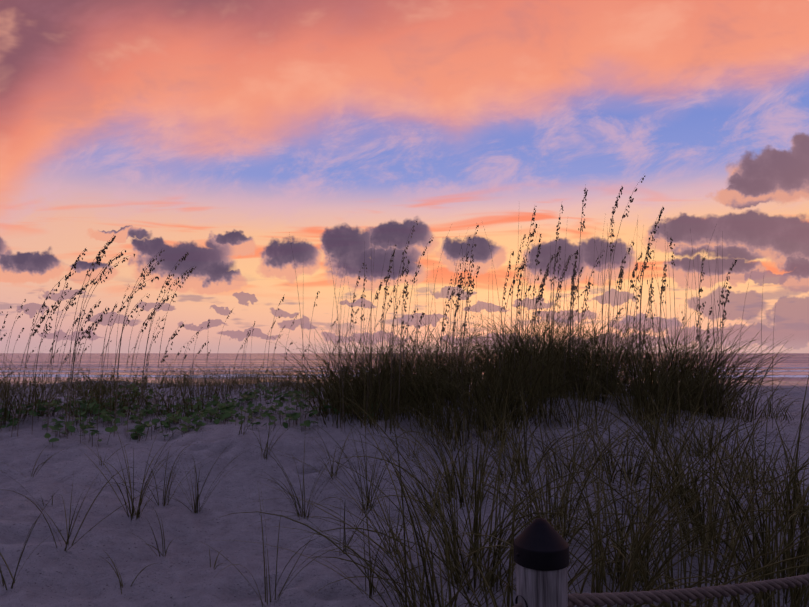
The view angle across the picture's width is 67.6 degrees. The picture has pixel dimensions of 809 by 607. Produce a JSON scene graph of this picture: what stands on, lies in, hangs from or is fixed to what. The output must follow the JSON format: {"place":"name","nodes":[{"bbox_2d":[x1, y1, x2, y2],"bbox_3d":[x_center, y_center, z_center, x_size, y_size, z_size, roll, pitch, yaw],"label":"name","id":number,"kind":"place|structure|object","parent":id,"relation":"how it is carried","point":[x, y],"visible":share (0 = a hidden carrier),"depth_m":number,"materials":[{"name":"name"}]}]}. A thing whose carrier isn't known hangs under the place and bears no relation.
{"place":"outdoors","nodes":[
{"label":"outdoors","id":0,"kind":"place"},
{"bbox_2d":[0,380,808,606],"bbox_3d":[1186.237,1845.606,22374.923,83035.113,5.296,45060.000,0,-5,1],"label":"sand ground","id":1,"kind":"structure","parent":0,"point":[81,573],"depth_m":3.55,"materials":[{"name":"white sand"}]},
{"bbox_2d":[0,383,426,441],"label":"ground cover plants","id":2,"kind":"object","parent":1,"relation":"on","point":[226,410],"visible":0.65,"depth_m":5.28,"materials":[{"name":"green plant"}]},
{"bbox_2d":[0,179,775,446],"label":"grass stalks","id":3,"kind":"object","parent":1,"relation":"on","point":[370,319],"visible":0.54,"depth_m":5.17,"materials":[{"name":"green plant"}]},
{"bbox_2d":[0,176,736,368],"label":"seed heads","id":4,"kind":"object","parent":3,"relation":"attached to","point":[575,288],"visible":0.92,"depth_m":5.26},
{"bbox_2d":[0,301,808,606],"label":"sea oats leaves","id":5,"kind":"object","parent":1,"relation":"on","point":[509,379],"visible":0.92,"depth_m":3.45,"materials":[{"name":"green plant"}]},
{"bbox_2d":[0,353,808,380],"bbox_3d":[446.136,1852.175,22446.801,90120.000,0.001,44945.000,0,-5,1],"label":"sea water","id":6,"kind":"structure","parent":0,"point":[798,364],"depth_m":213.68,"materials":[{"name":"blue liquid"}]},
{"bbox_2d":[0,0,808,352],"label":"sky","id":7,"kind":"structure","parent":0,"point":[225,134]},
{"bbox_2d":[513,518,568,606],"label":"fence post","id":8,"kind":"object","parent":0,"point":[541,552],"visible":1,"depth_m":1.08,"materials":[{"name":"grey wood"}]},
{"bbox_2d":[513,603,522,606],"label":"fence rope","id":9,"kind":"object","parent":8,"relation":"attached to","point":[518,605],"visible":0.08,"depth_m":1.09,"materials":[{"name":"brown fabric"}]},
{"bbox_2d":[515,595,527,606],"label":"metal staple","id":10,"kind":"object","parent":8,"relation":"attached to","point":[524,600],"visible":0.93,"depth_m":1.09,"materials":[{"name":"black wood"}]},
{"bbox_2d":[568,574,808,606],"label":"fence rope","id":11,"kind":"object","parent":8,"relation":"attached to","point":[632,597],"visible":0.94,"depth_m":1.25,"materials":[{"name":"brown fabric"}]}
]}

